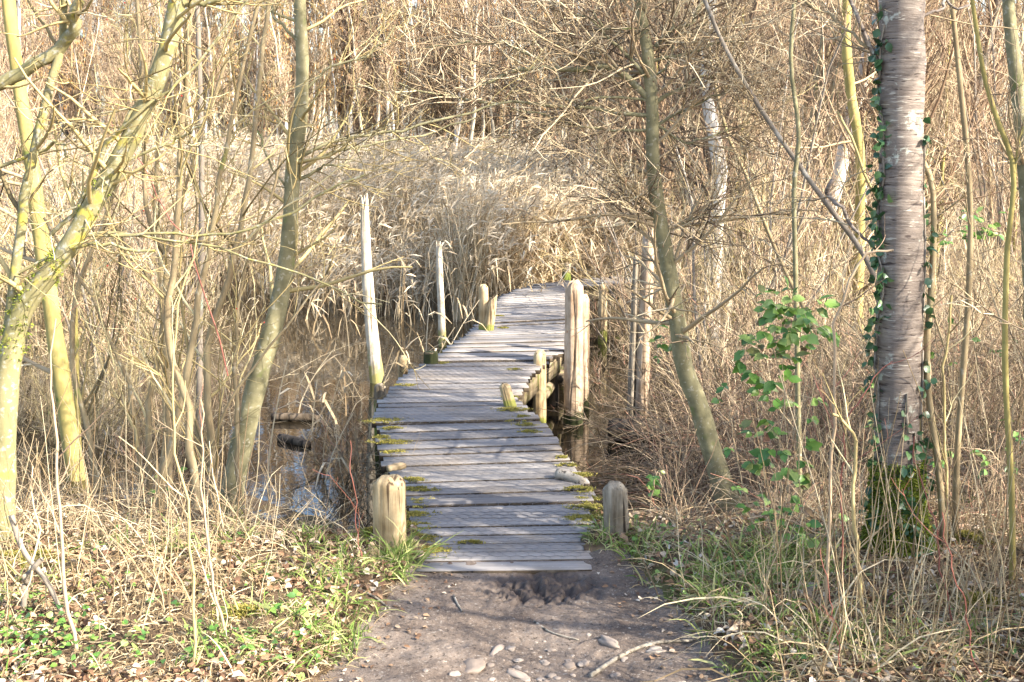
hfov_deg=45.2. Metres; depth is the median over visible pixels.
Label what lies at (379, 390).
wooden post
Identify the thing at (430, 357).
wooden post
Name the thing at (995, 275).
bare shrub
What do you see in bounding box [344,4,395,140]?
young tree
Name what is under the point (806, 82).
young tree
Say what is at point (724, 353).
bare shrub
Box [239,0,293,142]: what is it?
catkin tree
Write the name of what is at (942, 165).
young tree
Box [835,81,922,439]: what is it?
dead branch
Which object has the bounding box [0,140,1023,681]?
ground
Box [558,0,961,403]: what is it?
bare shrub
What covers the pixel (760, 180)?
bare shrub
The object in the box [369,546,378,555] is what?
log
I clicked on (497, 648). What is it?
stone
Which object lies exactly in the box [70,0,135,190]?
young tree
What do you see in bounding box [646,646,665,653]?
stone
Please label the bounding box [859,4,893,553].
ivy
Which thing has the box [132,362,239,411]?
bare shrub
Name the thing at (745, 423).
leafy bramble
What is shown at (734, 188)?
bare shrub
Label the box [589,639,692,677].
stick
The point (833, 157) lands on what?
bare shrub
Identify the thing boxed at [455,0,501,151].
tree
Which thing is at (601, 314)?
wooden post
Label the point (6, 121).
young tree
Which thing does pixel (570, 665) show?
stone
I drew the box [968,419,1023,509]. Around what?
leafy bramble
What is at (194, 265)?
cane
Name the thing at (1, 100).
young tree
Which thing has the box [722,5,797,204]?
bare tree
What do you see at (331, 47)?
tree
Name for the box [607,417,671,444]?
log
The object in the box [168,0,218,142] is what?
catkin tree
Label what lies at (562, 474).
log
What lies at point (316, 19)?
tree
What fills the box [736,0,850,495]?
sapling
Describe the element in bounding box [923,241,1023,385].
bare shrub
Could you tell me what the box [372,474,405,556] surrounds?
wooden post
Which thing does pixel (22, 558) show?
moss cushion
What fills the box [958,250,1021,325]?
bare shrub
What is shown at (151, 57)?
catkin tree
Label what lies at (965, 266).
bare shrub
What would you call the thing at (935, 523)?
cane
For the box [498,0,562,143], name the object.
young tree
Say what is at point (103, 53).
birch tree
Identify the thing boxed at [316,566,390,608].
stick
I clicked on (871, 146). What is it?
young tree
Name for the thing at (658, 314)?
bare shrub
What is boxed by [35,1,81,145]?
birch tree
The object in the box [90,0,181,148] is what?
young tree
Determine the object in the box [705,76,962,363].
bare shrub
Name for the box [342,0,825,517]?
alder tree
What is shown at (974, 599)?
moss cushion
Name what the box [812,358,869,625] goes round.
cane
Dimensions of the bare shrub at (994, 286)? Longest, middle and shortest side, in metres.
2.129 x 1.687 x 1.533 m
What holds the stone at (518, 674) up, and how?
on the path
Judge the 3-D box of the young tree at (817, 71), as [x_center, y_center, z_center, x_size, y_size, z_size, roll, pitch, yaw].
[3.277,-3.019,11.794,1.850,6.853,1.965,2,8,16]
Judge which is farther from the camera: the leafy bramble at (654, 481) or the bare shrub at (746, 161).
the bare shrub at (746, 161)
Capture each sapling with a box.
[0,450,75,617]
[26,304,81,447]
[144,0,243,429]
[648,0,844,411]
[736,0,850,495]
[761,0,988,547]
[926,0,982,534]
[946,0,1023,583]
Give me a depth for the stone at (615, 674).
3.88 m
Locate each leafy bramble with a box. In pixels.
[139,467,187,517]
[259,592,311,616]
[645,470,664,508]
[649,319,671,363]
[711,382,765,532]
[732,275,839,544]
[747,506,848,547]
[851,382,873,440]
[923,207,1014,255]
[929,447,1017,477]
[930,316,1023,372]
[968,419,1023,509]
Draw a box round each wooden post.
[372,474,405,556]
[374,383,385,435]
[397,355,407,380]
[423,351,437,363]
[478,284,487,329]
[483,294,496,330]
[499,383,516,406]
[533,350,545,422]
[562,263,570,280]
[564,280,583,425]
[583,294,588,409]
[598,284,606,344]
[602,481,629,536]
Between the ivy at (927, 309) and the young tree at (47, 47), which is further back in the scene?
the young tree at (47, 47)
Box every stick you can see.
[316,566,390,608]
[453,594,462,611]
[533,620,578,640]
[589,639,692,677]
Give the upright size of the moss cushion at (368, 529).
0.049 m
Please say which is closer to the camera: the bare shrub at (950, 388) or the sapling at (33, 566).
the sapling at (33, 566)
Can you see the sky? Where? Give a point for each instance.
(332, 120)
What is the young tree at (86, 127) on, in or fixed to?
on the ground at (366, 578)
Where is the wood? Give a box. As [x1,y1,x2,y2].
[0,0,1023,170]
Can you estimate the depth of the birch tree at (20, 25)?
17.50 m
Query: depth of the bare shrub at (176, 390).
8.55 m
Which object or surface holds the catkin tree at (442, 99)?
on the ground at (366, 578)
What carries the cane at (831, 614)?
on the ground at (366, 578)
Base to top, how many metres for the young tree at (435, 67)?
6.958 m
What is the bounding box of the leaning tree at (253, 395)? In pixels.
[176,0,558,525]
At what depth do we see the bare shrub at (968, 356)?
7.82 m
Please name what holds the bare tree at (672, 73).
on the ground at (366, 578)
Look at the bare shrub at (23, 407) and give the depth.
9.02 m
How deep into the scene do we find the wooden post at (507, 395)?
7.62 m
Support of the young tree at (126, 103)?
on the ground at (366, 578)
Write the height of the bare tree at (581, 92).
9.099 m
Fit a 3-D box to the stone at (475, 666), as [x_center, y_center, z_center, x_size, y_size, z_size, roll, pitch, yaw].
[-0.122,1.050,3.946,0.083,0.045,0.121,3,10,15]
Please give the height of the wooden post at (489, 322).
0.820 m
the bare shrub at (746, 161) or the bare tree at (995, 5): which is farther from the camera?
the bare shrub at (746, 161)
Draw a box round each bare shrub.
[0,4,275,400]
[0,115,245,381]
[0,128,76,294]
[0,137,161,397]
[0,284,193,415]
[1,336,90,433]
[19,280,182,445]
[37,250,241,358]
[45,346,267,459]
[66,114,262,314]
[84,422,207,484]
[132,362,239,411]
[250,400,380,497]
[512,49,663,224]
[515,111,742,360]
[523,34,745,273]
[524,154,748,350]
[540,79,690,219]
[550,338,719,415]
[557,289,874,448]
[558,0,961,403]
[578,105,741,266]
[589,294,661,348]
[589,344,693,386]
[591,295,724,348]
[600,341,667,369]
[604,203,946,430]
[610,20,840,278]
[619,220,756,331]
[628,162,1000,413]
[640,92,823,262]
[662,57,976,383]
[663,254,836,361]
[668,71,790,251]
[691,231,875,348]
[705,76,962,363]
[723,91,793,241]
[723,397,872,494]
[739,307,1023,474]
[752,203,958,324]
[753,339,1005,499]
[766,23,931,264]
[775,220,1023,463]
[788,264,1018,446]
[797,2,988,272]
[811,118,940,247]
[846,197,1020,360]
[865,281,1009,353]
[867,0,1023,300]
[868,213,1020,321]
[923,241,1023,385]
[925,188,1023,373]
[929,174,1021,332]
[931,327,1022,389]
[938,230,1023,498]
[943,205,1022,366]
[950,307,1021,420]
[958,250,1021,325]
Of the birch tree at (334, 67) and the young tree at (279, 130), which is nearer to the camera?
the young tree at (279, 130)
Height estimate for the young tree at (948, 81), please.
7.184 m
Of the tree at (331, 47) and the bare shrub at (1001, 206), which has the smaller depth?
the bare shrub at (1001, 206)
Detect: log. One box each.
[271,412,318,421]
[277,434,310,446]
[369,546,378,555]
[386,462,405,471]
[554,468,585,484]
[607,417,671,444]
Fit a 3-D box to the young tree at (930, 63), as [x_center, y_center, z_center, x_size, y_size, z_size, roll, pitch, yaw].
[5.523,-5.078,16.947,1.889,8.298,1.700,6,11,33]
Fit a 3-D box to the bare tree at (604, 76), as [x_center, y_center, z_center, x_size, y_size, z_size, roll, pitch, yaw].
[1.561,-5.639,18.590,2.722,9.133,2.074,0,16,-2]
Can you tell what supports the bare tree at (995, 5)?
on the ground at (366, 578)
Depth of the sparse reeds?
8.92 m
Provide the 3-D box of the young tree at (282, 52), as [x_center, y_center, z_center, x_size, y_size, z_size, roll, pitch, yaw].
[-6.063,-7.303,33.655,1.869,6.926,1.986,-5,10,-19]
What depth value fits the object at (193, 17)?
27.09 m
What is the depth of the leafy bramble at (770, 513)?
4.56 m
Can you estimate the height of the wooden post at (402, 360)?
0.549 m
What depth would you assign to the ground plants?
3.88 m
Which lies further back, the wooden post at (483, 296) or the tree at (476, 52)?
the tree at (476, 52)
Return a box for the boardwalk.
[359,276,630,573]
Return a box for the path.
[314,548,743,681]
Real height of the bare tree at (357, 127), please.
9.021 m
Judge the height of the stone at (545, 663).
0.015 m
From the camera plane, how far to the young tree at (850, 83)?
9.83 m
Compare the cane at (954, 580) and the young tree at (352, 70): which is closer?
the cane at (954, 580)
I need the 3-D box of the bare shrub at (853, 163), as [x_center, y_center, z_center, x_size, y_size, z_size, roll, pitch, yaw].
[4.997,-3.034,16.881,2.445,4.500,4.162,0,9,3]
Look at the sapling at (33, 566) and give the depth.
4.04 m
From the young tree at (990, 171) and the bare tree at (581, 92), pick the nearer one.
the young tree at (990, 171)
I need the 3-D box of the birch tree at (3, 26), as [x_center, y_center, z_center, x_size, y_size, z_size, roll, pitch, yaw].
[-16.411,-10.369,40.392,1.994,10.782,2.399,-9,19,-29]
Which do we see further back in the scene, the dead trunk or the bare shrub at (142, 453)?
the dead trunk
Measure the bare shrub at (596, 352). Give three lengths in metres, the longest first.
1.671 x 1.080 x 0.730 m
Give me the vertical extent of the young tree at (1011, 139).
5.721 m
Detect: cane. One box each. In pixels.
[30,286,115,649]
[111,123,228,375]
[120,234,201,662]
[152,374,224,632]
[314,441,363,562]
[804,548,842,673]
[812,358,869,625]
[814,334,938,607]
[824,214,893,615]
[891,472,981,679]
[912,436,952,620]
[922,295,982,536]
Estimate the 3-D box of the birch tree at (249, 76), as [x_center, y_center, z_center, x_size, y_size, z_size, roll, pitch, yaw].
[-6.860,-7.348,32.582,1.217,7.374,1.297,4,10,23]
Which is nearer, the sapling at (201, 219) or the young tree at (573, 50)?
the sapling at (201, 219)
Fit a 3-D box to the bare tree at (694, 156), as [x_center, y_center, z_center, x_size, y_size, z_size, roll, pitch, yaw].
[2.736,-4.140,17.836,1.449,6.379,1.901,1,11,30]
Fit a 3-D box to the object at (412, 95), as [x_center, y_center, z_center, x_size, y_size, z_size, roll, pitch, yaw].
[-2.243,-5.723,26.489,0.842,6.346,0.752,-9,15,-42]
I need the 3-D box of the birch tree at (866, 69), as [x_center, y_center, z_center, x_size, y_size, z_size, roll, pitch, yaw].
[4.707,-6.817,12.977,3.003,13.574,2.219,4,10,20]
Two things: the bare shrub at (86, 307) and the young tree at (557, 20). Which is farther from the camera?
the young tree at (557, 20)
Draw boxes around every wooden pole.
[360,193,383,383]
[436,241,446,346]
[626,255,638,418]
[634,228,653,418]
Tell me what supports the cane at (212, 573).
on the ground at (366, 578)
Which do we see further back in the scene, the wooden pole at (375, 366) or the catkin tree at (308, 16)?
the catkin tree at (308, 16)
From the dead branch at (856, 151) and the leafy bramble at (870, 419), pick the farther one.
the leafy bramble at (870, 419)
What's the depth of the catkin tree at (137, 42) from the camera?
29.79 m
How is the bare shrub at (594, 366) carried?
in the water
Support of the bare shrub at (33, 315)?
in the water
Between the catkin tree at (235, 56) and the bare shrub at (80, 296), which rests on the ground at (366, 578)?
the catkin tree at (235, 56)
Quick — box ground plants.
[0,512,1016,681]
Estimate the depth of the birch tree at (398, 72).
39.84 m
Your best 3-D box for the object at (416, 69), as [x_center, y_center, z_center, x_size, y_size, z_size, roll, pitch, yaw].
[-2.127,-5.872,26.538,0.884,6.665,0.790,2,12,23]
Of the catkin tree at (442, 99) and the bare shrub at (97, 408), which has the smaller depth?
the bare shrub at (97, 408)
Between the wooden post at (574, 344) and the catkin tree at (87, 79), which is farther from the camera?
the catkin tree at (87, 79)
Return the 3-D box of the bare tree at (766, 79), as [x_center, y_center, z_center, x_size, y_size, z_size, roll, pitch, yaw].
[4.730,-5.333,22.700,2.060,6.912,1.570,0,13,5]
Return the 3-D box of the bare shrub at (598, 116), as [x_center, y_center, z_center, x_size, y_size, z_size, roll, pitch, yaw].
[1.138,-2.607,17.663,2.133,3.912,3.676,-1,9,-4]
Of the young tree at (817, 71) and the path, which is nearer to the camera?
the path
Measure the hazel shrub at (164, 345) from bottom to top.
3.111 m
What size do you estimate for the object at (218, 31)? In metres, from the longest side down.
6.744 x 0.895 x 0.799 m
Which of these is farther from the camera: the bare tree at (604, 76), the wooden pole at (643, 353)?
the bare tree at (604, 76)
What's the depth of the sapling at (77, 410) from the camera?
7.74 m
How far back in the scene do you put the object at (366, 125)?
29.86 m
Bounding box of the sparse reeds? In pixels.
[217,247,542,491]
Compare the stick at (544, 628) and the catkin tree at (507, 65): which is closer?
the stick at (544, 628)
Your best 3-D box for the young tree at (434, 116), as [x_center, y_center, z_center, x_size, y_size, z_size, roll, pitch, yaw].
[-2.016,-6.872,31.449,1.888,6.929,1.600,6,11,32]
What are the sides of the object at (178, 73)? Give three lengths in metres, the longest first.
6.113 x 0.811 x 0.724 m
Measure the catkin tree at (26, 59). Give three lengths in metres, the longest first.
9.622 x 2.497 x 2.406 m
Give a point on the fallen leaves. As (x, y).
(200, 673)
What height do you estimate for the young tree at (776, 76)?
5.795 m
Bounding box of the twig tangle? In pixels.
[0,276,408,582]
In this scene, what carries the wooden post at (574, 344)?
in the water
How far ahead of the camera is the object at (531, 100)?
27.32 m
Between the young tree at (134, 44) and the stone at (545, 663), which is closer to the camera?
the stone at (545, 663)
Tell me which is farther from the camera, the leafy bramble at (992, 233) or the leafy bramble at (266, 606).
the leafy bramble at (992, 233)
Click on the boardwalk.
(482, 462)
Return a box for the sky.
[2,0,1022,139]
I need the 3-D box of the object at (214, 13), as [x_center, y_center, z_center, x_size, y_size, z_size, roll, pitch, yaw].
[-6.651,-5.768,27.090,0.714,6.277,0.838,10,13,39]
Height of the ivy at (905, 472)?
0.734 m
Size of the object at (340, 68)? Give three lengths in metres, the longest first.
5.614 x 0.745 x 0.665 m
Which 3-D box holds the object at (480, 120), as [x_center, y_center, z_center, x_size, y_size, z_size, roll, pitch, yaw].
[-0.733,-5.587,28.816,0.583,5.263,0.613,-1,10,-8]
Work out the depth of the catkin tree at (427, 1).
33.84 m
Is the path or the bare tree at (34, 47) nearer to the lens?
the path
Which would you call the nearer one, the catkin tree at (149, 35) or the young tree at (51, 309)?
the young tree at (51, 309)
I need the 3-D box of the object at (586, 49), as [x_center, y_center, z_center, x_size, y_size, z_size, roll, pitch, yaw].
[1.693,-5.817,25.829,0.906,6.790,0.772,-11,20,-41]
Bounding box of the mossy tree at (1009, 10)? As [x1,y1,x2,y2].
[978,0,1023,326]
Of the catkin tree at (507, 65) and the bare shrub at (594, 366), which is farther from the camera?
the catkin tree at (507, 65)
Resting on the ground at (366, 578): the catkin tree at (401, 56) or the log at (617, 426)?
the catkin tree at (401, 56)
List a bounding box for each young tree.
[0,0,117,481]
[0,5,45,196]
[0,13,36,171]
[0,37,28,272]
[16,0,100,142]
[21,0,84,154]
[48,0,110,137]
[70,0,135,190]
[83,0,136,128]
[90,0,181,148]
[94,0,150,149]
[109,0,168,130]
[217,1,272,151]
[252,17,293,138]
[263,0,311,125]
[332,0,388,137]
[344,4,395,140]
[384,0,448,143]
[406,0,461,144]
[412,0,467,151]
[452,4,489,144]
[486,0,530,140]
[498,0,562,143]
[541,0,650,202]
[547,0,578,147]
[561,0,600,132]
[601,1,696,175]
[723,0,789,258]
[738,0,959,368]
[739,0,857,242]
[746,1,795,222]
[747,0,877,300]
[750,0,805,240]
[762,0,945,295]
[777,0,837,196]
[784,0,871,250]
[801,6,857,225]
[834,0,878,272]
[858,0,970,146]
[877,0,943,155]
[924,0,952,179]
[925,0,990,293]
[927,0,978,225]
[943,0,1023,245]
[980,0,1023,273]
[994,1,1023,242]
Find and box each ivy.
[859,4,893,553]
[889,393,934,557]
[918,117,938,543]
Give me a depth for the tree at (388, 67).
25.98 m
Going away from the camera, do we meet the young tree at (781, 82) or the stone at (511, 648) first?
the stone at (511, 648)
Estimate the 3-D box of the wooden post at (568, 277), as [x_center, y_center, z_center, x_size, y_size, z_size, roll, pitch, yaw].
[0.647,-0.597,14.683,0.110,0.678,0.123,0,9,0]
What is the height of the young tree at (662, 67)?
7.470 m
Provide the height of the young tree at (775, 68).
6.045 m
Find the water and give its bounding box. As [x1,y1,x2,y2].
[0,270,847,536]
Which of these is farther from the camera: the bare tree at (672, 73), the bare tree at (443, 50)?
the bare tree at (443, 50)
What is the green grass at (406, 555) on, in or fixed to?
on the ground at (366, 578)
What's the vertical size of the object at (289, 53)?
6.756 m
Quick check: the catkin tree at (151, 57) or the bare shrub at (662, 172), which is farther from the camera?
the catkin tree at (151, 57)
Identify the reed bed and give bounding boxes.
[0,127,854,324]
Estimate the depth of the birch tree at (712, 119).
12.89 m
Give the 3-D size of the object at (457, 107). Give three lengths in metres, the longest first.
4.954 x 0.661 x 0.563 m
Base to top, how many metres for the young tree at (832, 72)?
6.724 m
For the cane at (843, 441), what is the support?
on the ground at (366, 578)
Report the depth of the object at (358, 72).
27.72 m
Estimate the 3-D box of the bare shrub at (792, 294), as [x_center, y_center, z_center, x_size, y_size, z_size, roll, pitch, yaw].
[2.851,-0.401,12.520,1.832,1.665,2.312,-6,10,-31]
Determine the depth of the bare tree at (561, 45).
31.71 m
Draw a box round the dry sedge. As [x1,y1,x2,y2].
[263,347,418,528]
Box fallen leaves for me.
[0,435,1023,681]
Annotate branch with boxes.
[653,0,876,283]
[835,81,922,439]
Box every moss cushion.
[0,543,116,576]
[208,603,270,620]
[346,526,372,537]
[936,588,1019,613]
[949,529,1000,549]
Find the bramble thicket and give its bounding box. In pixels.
[538,241,1023,557]
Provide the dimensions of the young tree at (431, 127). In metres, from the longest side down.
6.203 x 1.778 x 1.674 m
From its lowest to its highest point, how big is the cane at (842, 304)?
1.333 m
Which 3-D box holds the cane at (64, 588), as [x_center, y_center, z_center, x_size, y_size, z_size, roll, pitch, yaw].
[-1.358,0.390,3.808,0.160,1.150,0.308,-8,13,-41]
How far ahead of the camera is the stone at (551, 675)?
3.88 m
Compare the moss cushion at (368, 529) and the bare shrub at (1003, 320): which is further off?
the moss cushion at (368, 529)
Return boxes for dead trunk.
[682,187,700,299]
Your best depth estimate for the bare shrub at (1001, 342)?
7.30 m
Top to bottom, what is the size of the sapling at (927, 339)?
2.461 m
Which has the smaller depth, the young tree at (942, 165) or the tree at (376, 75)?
the young tree at (942, 165)
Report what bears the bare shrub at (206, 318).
in the water
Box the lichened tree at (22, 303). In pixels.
[0,0,429,548]
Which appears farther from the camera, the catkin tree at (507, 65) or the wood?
the wood
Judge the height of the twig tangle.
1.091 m
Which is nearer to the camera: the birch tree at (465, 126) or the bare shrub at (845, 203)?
the bare shrub at (845, 203)
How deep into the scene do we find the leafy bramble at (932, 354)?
6.29 m
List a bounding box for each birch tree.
[0,0,65,216]
[0,4,36,114]
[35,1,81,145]
[80,0,122,128]
[233,0,268,139]
[308,0,376,143]
[310,2,352,127]
[312,0,386,152]
[360,0,404,139]
[384,0,409,134]
[428,0,491,148]
[649,0,778,329]
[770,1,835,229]
[796,0,956,297]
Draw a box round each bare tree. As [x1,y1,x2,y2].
[25,2,66,132]
[340,6,367,138]
[405,0,451,137]
[516,4,559,133]
[535,0,678,161]
[546,6,581,140]
[555,0,612,137]
[570,0,691,270]
[628,0,776,305]
[651,5,689,144]
[662,6,751,256]
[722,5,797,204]
[732,0,793,236]
[801,0,1001,218]
[924,0,1023,281]
[929,1,1022,221]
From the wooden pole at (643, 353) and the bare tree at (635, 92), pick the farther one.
the bare tree at (635, 92)
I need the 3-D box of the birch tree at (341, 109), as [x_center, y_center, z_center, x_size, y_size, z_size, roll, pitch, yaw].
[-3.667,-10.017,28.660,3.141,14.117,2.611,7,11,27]
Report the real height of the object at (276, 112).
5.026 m
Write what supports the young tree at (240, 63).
on the ground at (366, 578)
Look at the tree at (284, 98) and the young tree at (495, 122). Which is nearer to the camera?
the tree at (284, 98)
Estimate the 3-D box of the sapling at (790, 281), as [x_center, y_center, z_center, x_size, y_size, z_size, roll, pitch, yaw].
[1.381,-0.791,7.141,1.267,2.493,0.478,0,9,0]
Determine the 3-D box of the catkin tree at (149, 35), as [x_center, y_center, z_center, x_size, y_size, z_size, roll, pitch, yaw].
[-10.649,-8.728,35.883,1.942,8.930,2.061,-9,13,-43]
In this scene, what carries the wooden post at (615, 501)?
on the ground at (366, 578)
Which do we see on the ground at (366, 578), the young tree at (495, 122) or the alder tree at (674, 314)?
the young tree at (495, 122)
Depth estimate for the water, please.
9.83 m
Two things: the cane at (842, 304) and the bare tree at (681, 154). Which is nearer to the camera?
the cane at (842, 304)
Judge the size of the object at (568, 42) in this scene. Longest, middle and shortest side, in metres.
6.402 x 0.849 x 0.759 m
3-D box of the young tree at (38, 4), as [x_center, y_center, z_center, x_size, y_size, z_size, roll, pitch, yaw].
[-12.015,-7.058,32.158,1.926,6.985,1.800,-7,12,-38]
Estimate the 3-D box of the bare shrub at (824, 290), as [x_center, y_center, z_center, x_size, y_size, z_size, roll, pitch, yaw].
[2.271,-0.283,9.013,2.843,2.047,2.252,13,20,40]
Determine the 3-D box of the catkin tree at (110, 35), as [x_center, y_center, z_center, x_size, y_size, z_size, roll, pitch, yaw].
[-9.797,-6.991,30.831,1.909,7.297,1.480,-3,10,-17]
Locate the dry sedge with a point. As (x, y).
(356, 441)
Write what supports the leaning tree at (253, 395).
on the ground at (366, 578)
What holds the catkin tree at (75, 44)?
on the ground at (366, 578)
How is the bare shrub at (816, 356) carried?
on the ground at (366, 578)
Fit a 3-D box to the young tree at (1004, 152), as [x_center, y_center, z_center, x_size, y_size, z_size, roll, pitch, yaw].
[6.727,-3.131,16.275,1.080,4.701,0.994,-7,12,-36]
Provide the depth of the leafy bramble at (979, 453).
5.14 m
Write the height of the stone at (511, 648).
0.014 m
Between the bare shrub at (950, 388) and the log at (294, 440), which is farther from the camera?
the log at (294, 440)
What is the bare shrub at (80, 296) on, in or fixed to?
in the water
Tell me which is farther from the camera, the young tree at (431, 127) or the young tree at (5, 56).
the young tree at (431, 127)
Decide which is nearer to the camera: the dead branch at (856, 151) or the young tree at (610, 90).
the dead branch at (856, 151)
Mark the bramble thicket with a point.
(697, 474)
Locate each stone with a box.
[449,671,460,675]
[463,658,485,673]
[490,644,503,655]
[506,669,530,681]
[507,646,515,651]
[541,661,549,665]
[547,673,555,677]
[563,661,576,669]
[581,660,588,665]
[598,635,619,648]
[610,672,620,676]
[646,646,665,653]
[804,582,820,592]
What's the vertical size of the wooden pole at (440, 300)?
1.686 m
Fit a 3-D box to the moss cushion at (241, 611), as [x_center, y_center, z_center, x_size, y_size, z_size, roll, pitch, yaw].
[-0.913,0.910,4.166,0.268,0.045,0.228,5,11,28]
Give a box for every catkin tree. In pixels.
[0,0,69,147]
[2,0,37,142]
[16,0,74,138]
[38,0,123,147]
[53,0,105,142]
[87,0,154,142]
[111,0,166,135]
[124,0,167,128]
[132,2,205,135]
[147,5,208,139]
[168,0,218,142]
[203,8,250,133]
[210,0,250,139]
[237,5,273,138]
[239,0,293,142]
[252,0,293,153]
[278,0,340,143]
[354,0,391,131]
[363,0,431,145]
[394,0,452,138]
[419,0,467,139]
[434,0,510,144]
[440,1,508,141]
[477,0,525,135]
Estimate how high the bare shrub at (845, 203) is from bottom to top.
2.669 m
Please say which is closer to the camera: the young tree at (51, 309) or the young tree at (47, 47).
the young tree at (51, 309)
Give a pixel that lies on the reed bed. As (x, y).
(465, 280)
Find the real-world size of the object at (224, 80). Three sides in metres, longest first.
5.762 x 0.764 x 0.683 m
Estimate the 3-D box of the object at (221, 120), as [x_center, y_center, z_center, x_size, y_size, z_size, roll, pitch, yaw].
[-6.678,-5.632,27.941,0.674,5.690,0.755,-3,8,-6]
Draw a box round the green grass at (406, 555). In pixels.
[0,505,1023,681]
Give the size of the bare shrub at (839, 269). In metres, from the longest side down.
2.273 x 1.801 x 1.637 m
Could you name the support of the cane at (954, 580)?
on the ground at (366, 578)
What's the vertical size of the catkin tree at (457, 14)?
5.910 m
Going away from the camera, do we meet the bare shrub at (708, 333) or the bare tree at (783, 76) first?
the bare shrub at (708, 333)
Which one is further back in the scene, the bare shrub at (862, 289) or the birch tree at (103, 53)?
the birch tree at (103, 53)
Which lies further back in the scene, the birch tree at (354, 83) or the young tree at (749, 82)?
the birch tree at (354, 83)
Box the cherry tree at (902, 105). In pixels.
[753,0,1023,560]
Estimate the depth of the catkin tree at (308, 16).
29.08 m
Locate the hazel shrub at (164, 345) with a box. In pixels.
[0,0,382,512]
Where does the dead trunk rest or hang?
on the ground at (366, 578)
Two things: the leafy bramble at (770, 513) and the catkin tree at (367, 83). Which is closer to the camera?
the leafy bramble at (770, 513)
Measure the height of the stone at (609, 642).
0.032 m

